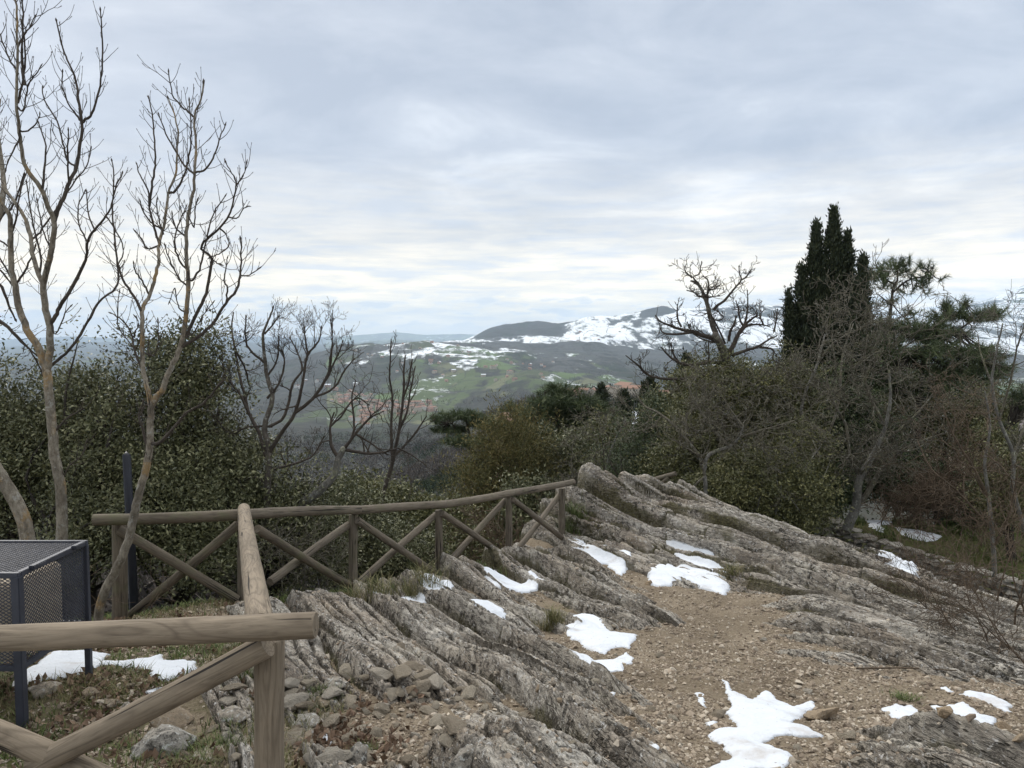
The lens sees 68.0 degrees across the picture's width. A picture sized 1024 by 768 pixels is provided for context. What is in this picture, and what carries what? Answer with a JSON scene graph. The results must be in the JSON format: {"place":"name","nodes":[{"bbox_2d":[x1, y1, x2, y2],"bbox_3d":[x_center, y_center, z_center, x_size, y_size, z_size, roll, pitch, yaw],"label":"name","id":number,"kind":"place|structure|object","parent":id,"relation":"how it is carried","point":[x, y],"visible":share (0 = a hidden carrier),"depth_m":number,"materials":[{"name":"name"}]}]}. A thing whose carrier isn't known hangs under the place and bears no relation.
{"place":"outdoors","nodes":[
{"label":"outdoors","id":0,"kind":"place"},
{"bbox_2d":[0,285,1023,524],"bbox_3d":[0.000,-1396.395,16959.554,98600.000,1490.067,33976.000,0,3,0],"label":"hills","id":1,"kind":"structure","parent":0,"point":[543,349],"depth_m":4646.29,"materials":[{"name":"plant"}]},
{"bbox_2d":[427,406,523,485],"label":"pine tree","id":2,"kind":"object","parent":1,"relation":"on","point":[447,419],"visible":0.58,"depth_m":29.89,"materials":[{"name":"green plant"}]},
{"bbox_2d":[13,306,1018,416],"bbox_3d":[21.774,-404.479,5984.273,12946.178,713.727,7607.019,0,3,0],"label":"hedgerow","id":3,"kind":"object","parent":1,"relation":"on","point":[499,395],"visible":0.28,"depth_m":3628.64,"materials":[{"name":"plant"}]},
{"bbox_2d":[34,383,1011,619],"bbox_3d":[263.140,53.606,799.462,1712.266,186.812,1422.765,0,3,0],"label":"woodland","id":4,"kind":"object","parent":1,"relation":"on","point":[143,593],"visible":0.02,"depth_m":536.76,"materials":[{"name":"plant"}]},
{"bbox_2d":[493,379,622,472],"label":"pine tree","id":5,"kind":"object","parent":1,"relation":"on","point":[561,395],"visible":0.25,"depth_m":33.63,"materials":[{"name":"green plant"}]},
{"bbox_2d":[513,419,618,543],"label":"evergreen oak","id":6,"kind":"object","parent":1,"relation":"on","point":[565,456],"visible":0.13,"depth_m":27.79,"materials":[{"name":"green plant"}]},
{"bbox_2d":[545,403,640,479],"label":"evergreen oak","id":7,"kind":"object","parent":1,"relation":"on","point":[599,432],"visible":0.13,"depth_m":29.54,"materials":[{"name":"green plant"}]},
{"bbox_2d":[593,381,610,408],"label":"cypress","id":8,"kind":"object","parent":1,"relation":"on","point":[603,394],"visible":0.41,"depth_m":69.90,"materials":[{"name":"green plant"}]},
{"bbox_2d":[614,386,638,425],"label":"cypress","id":9,"kind":"object","parent":1,"relation":"on","point":[625,393],"visible":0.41,"depth_m":61.81,"materials":[{"name":"green plant"}]},
{"bbox_2d":[635,347,693,422],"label":"cypress","id":10,"kind":"object","parent":1,"relation":"on","point":[649,382],"visible":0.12,"depth_m":33.90,"materials":[{"name":"green plant"}]},
{"bbox_2d":[878,359,1016,519],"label":"evergreen tree","id":11,"kind":"object","parent":1,"relation":"on","point":[962,388],"visible":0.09,"depth_m":26.05,"materials":[{"name":"green plant"}]},
{"bbox_2d":[0,520,1023,767],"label":"ground","id":12,"kind":"structure","parent":0,"point":[736,630],"depth_m":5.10,"materials":[{"name":"gravel"}]},
{"bbox_2d":[0,463,35,539],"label":"tree trunk","id":13,"kind":"object","parent":12,"relation":"on","point":[17,506],"visible":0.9,"depth_m":7.07,"materials":[{"name":"brown wood"}]},
{"bbox_2d":[0,72,40,356],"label":"bare tree","id":14,"kind":"object","parent":12,"relation":"on","point":[3,197],"visible":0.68,"depth_m":8.47,"materials":[{"name":"brown plant"}]},
{"bbox_2d":[28,681,61,698],"bbox_3d":[-2.583,1.696,4.176,0.141,0.085,0.158,0,3,0],"label":"boulder","id":15,"kind":"object","parent":12,"relation":"on","point":[35,688],"visible":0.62,"depth_m":4.16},
{"bbox_2d":[0,540,92,727],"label":"metal cage","id":16,"kind":"object","parent":12,"relation":"on","point":[32,583],"visible":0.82,"depth_m":4.02,"materials":[{"name":"paint"}]},
{"bbox_2d":[0,310,119,572],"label":"evergreen oak","id":17,"kind":"object","parent":12,"relation":"on","point":[7,432],"visible":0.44,"depth_m":9.39,"materials":[{"name":"green plant"}]},
{"bbox_2d":[0,0,132,539],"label":"bare tree","id":18,"kind":"object","parent":12,"relation":"on","point":[46,363],"visible":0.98,"depth_m":7.35,"materials":[{"name":"brown plant"}]},
{"bbox_2d":[0,314,201,617],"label":"evergreen oak","id":19,"kind":"object","parent":12,"relation":"on","point":[94,482],"visible":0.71,"depth_m":8.89,"materials":[{"name":"green plant"}]},
{"bbox_2d":[12,650,196,691],"bbox_3d":[-2.469,1.763,4.738,1.022,0.215,0.831,-1,3,-18],"label":"snow patch","id":20,"kind":"object","parent":12,"relation":"on","point":[67,661],"visible":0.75,"depth_m":4.64,"materials":[{"name":"snow"}]},
{"bbox_2d":[122,451,137,609],"bbox_3d":[-4.009,1.817,8.019,0.147,2.231,0.140,0,3,0],"label":"post","id":21,"kind":"object","parent":12,"relation":"on","point":[132,560],"visible":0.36,"depth_m":7.98,"materials":[{"name":"grey metal"}]},
{"bbox_2d":[68,554,191,620],"bbox_3d":[-3.276,1.875,6.517,0.662,0.698,1.223,2,4,32],"label":"twiggy shrub","id":22,"kind":"object","parent":12,"relation":"on","point":[149,589],"visible":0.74,"depth_m":6.77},
{"bbox_2d":[0,612,318,767],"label":"log fence","id":23,"kind":"object","parent":12,"relation":"on","point":[261,649],"visible":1,"depth_m":2.75,"materials":[{"name":"wood"}]},
{"bbox_2d":[238,503,272,614],"bbox_3d":[-1.699,1.026,4.886,0.115,0.577,4.357,-1,4,-20],"label":"log fence","id":24,"kind":"object","parent":23,"relation":"attached to","point":[256,596],"visible":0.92,"depth_m":3.72,"materials":[{"name":"wood"}]},
{"bbox_2d":[129,724,196,761],"bbox_3d":[-1.707,1.747,3.670,0.309,0.169,0.249,0,3,0],"label":"boulder","id":25,"kind":"object","parent":12,"relation":"on","point":[167,737],"visible":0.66,"depth_m":3.62,"materials":[{"name":"stone"}]},
{"bbox_2d":[78,308,262,606],"bbox_3d":[-4.127,1.394,9.397,2.280,4.673,2.446,0,3,0],"label":"evergreen oak","id":26,"kind":"object","parent":12,"relation":"on","point":[198,381],"visible":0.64,"depth_m":9.31,"materials":[{"name":"green plant"}]},
{"bbox_2d":[0,595,360,767],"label":"dry stems","id":27,"kind":"object","parent":12,"relation":"on","point":[146,674],"visible":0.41,"depth_m":4.21,"materials":[{"name":"brown plant"}]},
{"bbox_2d":[93,56,275,620],"bbox_3d":[-2.543,-0.254,6.044,1.483,4.480,0.853,2,4,25],"label":"bare tree","id":28,"kind":"object","parent":12,"relation":"on","point":[150,444],"visible":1,"depth_m":5.95,"materials":[{"name":"brown plant"}]},
{"bbox_2d":[150,725,251,767],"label":"grass tuft","id":29,"kind":"object","parent":12,"relation":"on","point":[216,744],"visible":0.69,"depth_m":3.62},
{"bbox_2d":[0,589,466,767],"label":"leaf litter","id":30,"kind":"object","parent":12,"relation":"on","point":[317,730],"visible":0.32,"depth_m":3.94,"materials":[{"name":"plant"}]},
{"bbox_2d":[140,365,372,603],"bbox_3d":[-3.219,1.612,9.426,2.695,3.802,2.933,0,3,0],"label":"evergreen oak","id":31,"kind":"object","parent":12,"relation":"on","point":[280,497],"visible":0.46,"depth_m":9.47,"materials":[{"name":"green plant"}]},
{"bbox_2d":[200,294,366,540],"bbox_3d":[-2.917,0.421,9.453,2.281,3.045,1.254,1,4,20],"label":"bare tree","id":32,"kind":"object","parent":12,"relation":"on","point":[268,450],"visible":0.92,"depth_m":9.31,"materials":[{"name":"brown plant"}]},
{"bbox_2d":[208,516,379,597],"bbox_3d":[-2.482,2.020,8.749,1.261,1.298,2.158,2,4,27],"label":"twiggy shrub","id":33,"kind":"object","parent":12,"relation":"on","point":[307,567],"visible":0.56,"depth_m":8.67,"materials":[{"name":"plant"}]},
{"bbox_2d":[321,713,340,727],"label":"loose stone","id":34,"kind":"object","parent":12,"relation":"on","point":[333,720],"visible":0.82,"depth_m":3.92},
{"bbox_2d":[92,479,575,619],"bbox_3d":[-1.099,2.000,9.365,0.985,2.040,7.442,3,4,38],"label":"log fence","id":35,"kind":"object","parent":12,"relation":"on","point":[118,522],"visible":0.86,"depth_m":7.95,"materials":[{"name":"wood"}]},
{"bbox_2d":[196,652,478,767],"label":"rock outcrop","id":36,"kind":"object","parent":12,"relation":"on","point":[441,756],"visible":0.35,"depth_m":4.24,"materials":[{"name":"stone"}]},
{"bbox_2d":[149,706,194,727],"bbox_3d":[-1.798,1.781,4.003,0.209,0.135,0.148,-2,4,-35],"label":"boulder","id":37,"kind":"object","parent":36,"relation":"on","point":[179,716],"visible":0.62,"depth_m":3.98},
{"bbox_2d":[217,705,251,725],"bbox_3d":[-1.455,1.732,3.980,0.174,0.067,0.156,0,3,0],"label":"boulder","id":38,"kind":"object","parent":36,"relation":"on","point":[239,714],"visible":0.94,"depth_m":3.94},
{"bbox_2d":[284,692,308,709],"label":"loose stone","id":39,"kind":"object","parent":36,"relation":"on","point":[292,700],"visible":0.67,"depth_m":4.07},
{"bbox_2d":[295,713,323,728],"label":"boulder","id":40,"kind":"object","parent":36,"relation":"on","point":[313,722],"visible":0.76,"depth_m":3.94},
{"bbox_2d":[314,748,352,764],"bbox_3d":[-0.766,1.598,3.250,0.169,0.057,0.090,-6,-3,5],"label":"loose stone","id":41,"kind":"object","parent":36,"relation":"on","point":[331,755],"visible":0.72,"depth_m":3.23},
{"bbox_2d":[322,686,344,698],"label":"loose stone","id":42,"kind":"object","parent":36,"relation":"on","point":[331,691],"visible":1,"depth_m":4.19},
{"bbox_2d":[347,741,367,765],"bbox_3d":[-0.687,1.626,3.314,0.112,0.123,0.112,0,3,0],"label":"boulder","id":43,"kind":"object","parent":36,"relation":"on","point":[359,750],"visible":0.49,"depth_m":3.29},
{"bbox_2d":[369,667,393,680],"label":"loose stone","id":44,"kind":"object","parent":36,"relation":"on","point":[379,673],"visible":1,"depth_m":4.37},
{"bbox_2d":[393,664,411,679],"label":"loose stone","id":45,"kind":"object","parent":36,"relation":"on","point":[401,671],"visible":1,"depth_m":4.34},
{"bbox_2d":[413,679,430,694],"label":"loose stone","id":46,"kind":"object","parent":36,"relation":"on","point":[424,685],"visible":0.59,"depth_m":4.32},
{"bbox_2d":[428,674,443,689],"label":"loose stone","id":47,"kind":"object","parent":36,"relation":"on","point":[437,681],"visible":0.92,"depth_m":4.36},
{"bbox_2d":[438,732,453,747],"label":"loose stone","id":48,"kind":"object","parent":36,"relation":"on","point":[445,740],"visible":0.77,"depth_m":3.24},
{"bbox_2d":[440,715,466,734],"bbox_3d":[-0.250,1.480,3.298,0.100,0.047,0.166,-5,9,-39],"label":"loose stone","id":49,"kind":"object","parent":36,"relation":"on","point":[453,725],"visible":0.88,"depth_m":3.28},
{"bbox_2d":[232,353,450,514],"bbox_3d":[-2.249,0.610,9.852,2.812,2.040,1.389,1,3,13],"label":"gnarled tree","id":50,"kind":"object","parent":12,"relation":"on","point":[325,484],"visible":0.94,"depth_m":9.65,"materials":[{"name":"grey plant"}]},
{"bbox_2d":[339,663,351,681],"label":"loose stone","id":51,"kind":"object","parent":12,"relation":"on","point":[344,668],"visible":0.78,"depth_m":4.72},
{"bbox_2d":[285,447,456,591],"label":"evergreen oak","id":52,"kind":"object","parent":12,"relation":"on","point":[377,546],"visible":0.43,"depth_m":11.35,"materials":[{"name":"green plant"}]},
{"bbox_2d":[322,459,470,565],"bbox_3d":[-2.226,3.498,14.218,2.792,4.276,1.949,1,3,16],"label":"evergreen bush","id":53,"kind":"object","parent":12,"relation":"on","point":[401,491],"visible":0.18,"depth_m":13.99,"materials":[{"name":"green plant"}]},
{"bbox_2d":[375,331,436,517],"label":"sapling","id":54,"kind":"object","parent":12,"relation":"on","point":[401,422],"visible":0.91,"depth_m":13.06,"materials":[{"name":"brown plant"}]},
{"bbox_2d":[388,558,453,599],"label":"grass tuft","id":55,"kind":"object","parent":12,"relation":"on","point":[420,575],"visible":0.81,"depth_m":8.23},
{"bbox_2d":[189,545,664,767],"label":"rock outcrop","id":56,"kind":"object","parent":12,"relation":"on","point":[571,587],"visible":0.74,"depth_m":5.49,"materials":[{"name":"stone"}]},
{"bbox_2d":[334,570,405,603],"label":"grass tuft","id":57,"kind":"object","parent":56,"relation":"on","point":[370,586],"visible":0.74,"depth_m":7.53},
{"bbox_2d":[401,573,453,602],"bbox_3d":[-0.907,2.306,8.326,0.474,0.377,1.406,0,3,7],"label":"snow patch","id":58,"kind":"object","parent":56,"relation":"on","point":[421,599],"visible":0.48,"depth_m":8.16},
{"bbox_2d":[449,744,473,767],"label":"boulder","id":59,"kind":"object","parent":56,"relation":"on","point":[463,758],"visible":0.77,"depth_m":2.95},
{"bbox_2d":[471,599,505,618],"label":"snow patch","id":60,"kind":"object","parent":56,"relation":"on","point":[491,607],"visible":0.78,"depth_m":7.15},
{"bbox_2d":[484,567,542,592],"bbox_3d":[0.008,2.424,9.471,0.869,0.324,1.233,0,3,0],"label":"snow patch","id":61,"kind":"object","parent":56,"relation":"on","point":[529,585],"visible":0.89,"depth_m":9.16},
{"bbox_2d":[566,613,636,654],"bbox_3d":[0.807,2.345,7.061,0.686,0.476,1.952,0,3,0],"label":"snow patch","id":62,"kind":"object","parent":56,"relation":"on","point":[591,632],"visible":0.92,"depth_m":6.60,"materials":[{"name":"snow"}]},
{"bbox_2d":[570,649,633,671],"bbox_3d":[0.690,2.084,5.630,0.570,0.337,1.018,0,3,0],"label":"snow patch","id":63,"kind":"object","parent":56,"relation":"on","point":[614,665],"visible":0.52,"depth_m":5.64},
{"bbox_2d":[423,484,501,562],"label":"evergreen bush","id":64,"kind":"object","parent":12,"relation":"on","point":[475,543],"visible":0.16,"depth_m":15.83,"materials":[{"name":"green plant"}]},
{"bbox_2d":[425,388,569,559],"bbox_3d":[-0.426,3.451,26.228,5.993,6.641,4.048,-2,4,-31],"label":"shrub","id":65,"kind":"object","parent":12,"relation":"on","point":[494,450],"visible":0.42,"depth_m":25.91,"materials":[{"name":"green plant"}]},
{"bbox_2d":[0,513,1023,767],"bbox_3d":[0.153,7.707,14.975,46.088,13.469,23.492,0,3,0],"label":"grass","id":66,"kind":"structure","parent":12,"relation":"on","point":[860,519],"depth_m":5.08,"materials":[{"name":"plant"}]},
{"bbox_2d":[477,463,572,544],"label":"evergreen oak","id":67,"kind":"object","parent":12,"relation":"on","point":[530,500],"visible":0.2,"depth_m":23.89,"materials":[{"name":"green plant"}]},
{"bbox_2d":[529,600,576,631],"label":"grass tuft","id":68,"kind":"object","parent":12,"relation":"on","point":[554,618],"visible":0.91,"depth_m":7.15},
{"bbox_2d":[550,489,593,536],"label":"grass tuft","id":69,"kind":"object","parent":12,"relation":"on","point":[567,526],"visible":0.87,"depth_m":12.64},
{"bbox_2d":[545,361,683,492],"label":"lichened tree","id":70,"kind":"object","parent":12,"relation":"on","point":[612,410],"visible":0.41,"depth_m":24.44,"materials":[{"name":"grey plant"}]},
{"bbox_2d":[576,386,692,485],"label":"evergreen tree","id":71,"kind":"object","parent":12,"relation":"on","point":[640,441],"visible":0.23,"depth_m":19.09,"materials":[{"name":"green plant"}]},
{"bbox_2d":[635,349,717,468],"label":"evergreen tree","id":72,"kind":"object","parent":12,"relation":"on","point":[672,374],"visible":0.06,"depth_m":20.96,"materials":[{"name":"green plant"}]},
{"bbox_2d":[625,251,784,439],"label":"dead tree","id":73,"kind":"object","parent":12,"relation":"on","point":[715,337],"visible":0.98,"depth_m":17.44,"materials":[{"name":"brown plant"}]},
{"bbox_2d":[626,340,801,491],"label":"ivy tree","id":74,"kind":"object","parent":12,"relation":"on","point":[685,461],"visible":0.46,"depth_m":17.36,"materials":[{"name":"green plant"}]},
{"bbox_2d":[615,347,845,507],"bbox_3d":[4.271,1.337,15.254,4.437,4.170,2.335,0,3,8],"label":"lichened tree","id":75,"kind":"object","parent":12,"relation":"on","point":[694,400],"visible":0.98,"depth_m":15.10,"materials":[{"name":"grey plant"}]},
{"bbox_2d":[718,561,753,581],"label":"grass tuft","id":76,"kind":"object","parent":12,"relation":"on","point":[731,571],"visible":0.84,"depth_m":10.02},
{"bbox_2d":[668,410,854,544],"bbox_3d":[4.932,2.330,15.992,4.788,3.607,3.134,0,3,0],"label":"bush","id":77,"kind":"object","parent":12,"relation":"on","point":[757,494],"visible":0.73,"depth_m":15.34,"materials":[{"name":"green plant"}]},
{"bbox_2d":[708,679,823,767],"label":"snow patch","id":78,"kind":"object","parent":12,"relation":"on","point":[762,718],"visible":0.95,"depth_m":3.69,"materials":[{"name":"snow"}]},
{"bbox_2d":[513,462,1023,640],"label":"rock outcrop","id":79,"kind":"object","parent":12,"relation":"on","point":[644,517],"visible":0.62,"depth_m":11.52,"materials":[{"name":"stone"}]},
{"bbox_2d":[387,490,548,579],"bbox_3d":[-0.114,3.424,13.421,3.932,2.489,5.222,0,3,0],"label":"twiggy shrub","id":80,"kind":"object","parent":79,"relation":"on","point":[495,529],"visible":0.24,"depth_m":14.71,"materials":[{"name":"plant"}]},
{"bbox_2d":[569,538,630,575],"bbox_3d":[1.304,2.595,11.296,0.878,0.383,2.214,0,3,-8],"label":"snow patch","id":81,"kind":"object","parent":79,"relation":"on","point":[615,563],"visible":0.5,"depth_m":10.99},
{"bbox_2d":[647,532,729,594],"bbox_3d":[2.523,2.508,10.791,1.117,0.395,2.897,1,3,15],"label":"snow patch","id":82,"kind":"object","parent":79,"relation":"on","point":[661,575],"visible":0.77,"depth_m":10.17,"materials":[{"name":"snow"}]},
{"bbox_2d":[876,550,917,576],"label":"snow patch","id":83,"kind":"object","parent":79,"relation":"on","point":[905,568],"visible":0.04,"depth_m":10.39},
{"bbox_2d":[876,545,1003,596],"bbox_3d":[7.169,3.451,13.327,1.459,1.676,4.078,0,3,0],"label":"twiggy shrub","id":84,"kind":"object","parent":79,"relation":"on","point":[939,572],"visible":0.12,"depth_m":12.89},
{"bbox_2d":[918,478,1023,626],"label":"twiggy shrub","id":85,"kind":"object","parent":79,"relation":"on","point":[1011,562],"visible":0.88,"depth_m":8.29,"materials":[{"name":"plant"}]},
{"bbox_2d":[728,338,846,483],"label":"evergreen tree","id":86,"kind":"object","parent":12,"relation":"on","point":[796,404],"visible":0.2,"depth_m":18.97,"materials":[{"name":"green plant"}]},
{"bbox_2d":[563,545,1023,767],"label":"rock outcrop","id":87,"kind":"object","parent":12,"relation":"on","point":[857,632],"visible":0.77,"depth_m":6.28,"materials":[{"name":"stone"}]},
{"bbox_2d":[847,495,1023,663],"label":"twiggy shrub","id":88,"kind":"object","parent":87,"relation":"on","point":[966,610],"visible":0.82,"depth_m":7.16,"materials":[{"name":"plant"}]},
{"bbox_2d":[715,240,910,534],"bbox_3d":[7.314,0.236,17.468,4.814,6.874,3.215,-3,4,-42],"label":"lichened tree","id":89,"kind":"object","parent":12,"relation":"on","point":[820,353],"visible":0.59,"depth_m":17.41,"materials":[{"name":"grey plant"}]},
{"bbox_2d":[803,707,838,720],"bbox_3d":[1.710,1.836,4.223,0.222,0.103,0.125,-2,4,-27],"label":"boulder","id":90,"kind":"object","parent":12,"relation":"on","point":[822,714],"visible":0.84,"depth_m":4.17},
{"bbox_2d":[777,202,877,504],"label":"cypress","id":91,"kind":"object","parent":12,"relation":"on","point":[834,244],"visible":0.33,"depth_m":22.16,"materials":[{"name":"green plant"}]},
{"bbox_2d":[835,248,879,490],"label":"cypress","id":92,"kind":"object","parent":12,"relation":"on","point":[863,260],"visible":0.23,"depth_m":21.27,"materials":[{"name":"green plant"}]},
{"bbox_2d":[806,341,935,520],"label":"evergreen tree","id":93,"kind":"object","parent":12,"relation":"on","point":[848,493],"visible":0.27,"depth_m":20.38,"materials":[{"name":"green plant"}]},
{"bbox_2d":[774,271,1014,531],"bbox_3d":[8.267,0.399,16.531,4.718,5.714,3.318,0,3,0],"label":"lichened tree","id":94,"kind":"object","parent":12,"relation":"on","point":[858,498],"visible":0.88,"depth_m":16.37,"materials":[{"name":"grey plant"}]},
{"bbox_2d":[881,703,917,718],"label":"snow patch","id":95,"kind":"object","parent":12,"relation":"on","point":[897,711],"visible":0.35,"depth_m":4.40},
{"bbox_2d":[874,686,926,705],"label":"grass tuft","id":96,"kind":"object","parent":12,"relation":"on","point":[901,697],"visible":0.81,"depth_m":4.68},
{"bbox_2d":[791,511,1023,603],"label":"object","id":97,"kind":"structure","parent":12,"relation":"on","point":[871,544],"depth_m":15.37,"materials":[{"name":"plant"}]},
{"bbox_2d":[867,252,951,323],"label":"pine tree","id":98,"kind":"object","parent":12,"relation":"on","point":[900,266],"visible":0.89,"depth_m":25.82,"materials":[{"name":"green plant"}]},
{"bbox_2d":[897,527,940,541],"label":"snow patch","id":99,"kind":"object","parent":12,"relation":"on","point":[912,531],"visible":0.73,"depth_m":18.25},
{"bbox_2d":[870,443,998,528],"bbox_3d":[12.024,3.055,20.846,3.117,2.910,3.867,-3,4,-38],"label":"evergreen bush","id":100,"kind":"object","parent":12,"relation":"on","point":[942,519],"visible":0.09,"depth_m":20.53,"materials":[{"name":"green plant"}]},
{"bbox_2d":[858,290,1019,454],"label":"pine tree","id":101,"kind":"object","parent":12,"relation":"on","point":[937,351],"visible":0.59,"depth_m":21.50,"materials":[{"name":"green plant"}]},
{"bbox_2d":[861,430,1023,555],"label":"twiggy shrub","id":102,"kind":"object","parent":12,"relation":"on","point":[926,507],"visible":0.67,"depth_m":18.50,"materials":[{"name":"plant"}]},
{"bbox_2d":[869,350,1023,589],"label":"lichened tree","id":103,"kind":"object","parent":12,"relation":"on","point":[985,489],"visible":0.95,"depth_m":14.03,"materials":[{"name":"grey plant"}]},
{"bbox_2d":[873,379,1023,519],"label":"evergreen tree","id":104,"kind":"object","parent":12,"relation":"on","point":[1005,414],"visible":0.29,"depth_m":22.69,"materials":[{"name":"green plant"}]},
{"bbox_2d":[931,702,996,724],"bbox_3d":[2.600,1.902,4.170,0.327,0.217,0.874,0,3,6],"label":"snow patch","id":105,"kind":"object","parent":12,"relation":"on","point":[961,708],"visible":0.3,"depth_m":4.39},
{"bbox_2d":[934,279,1023,535],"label":"lichened tree","id":106,"kind":"object","parent":12,"relation":"on","point":[1016,447],"visible":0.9,"depth_m":15.02,"materials":[{"name":"grey plant"}]},
{"bbox_2d":[963,690,1011,711],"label":"snow patch","id":107,"kind":"object","parent":12,"relation":"on","point":[1000,703],"visible":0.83,"depth_m":4.70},
{"bbox_2d":[955,415,1023,560],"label":"evergreen bush","id":108,"kind":"object","parent":12,"relation":"on","point":[1001,441],"visible":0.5,"depth_m":16.24,"materials":[{"name":"green plant"}]},
{"bbox_2d":[972,382,1023,531],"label":"conifer","id":109,"kind":"object","parent":12,"relation":"on","point":[1015,412],"visible":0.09,"depth_m":19.03,"materials":[{"name":"green plant"}]},
{"bbox_2d":[0,0,1023,339],"label":"sky","id":110,"kind":"structure","parent":0,"point":[423,167],"materials":[{"name":"grey"}]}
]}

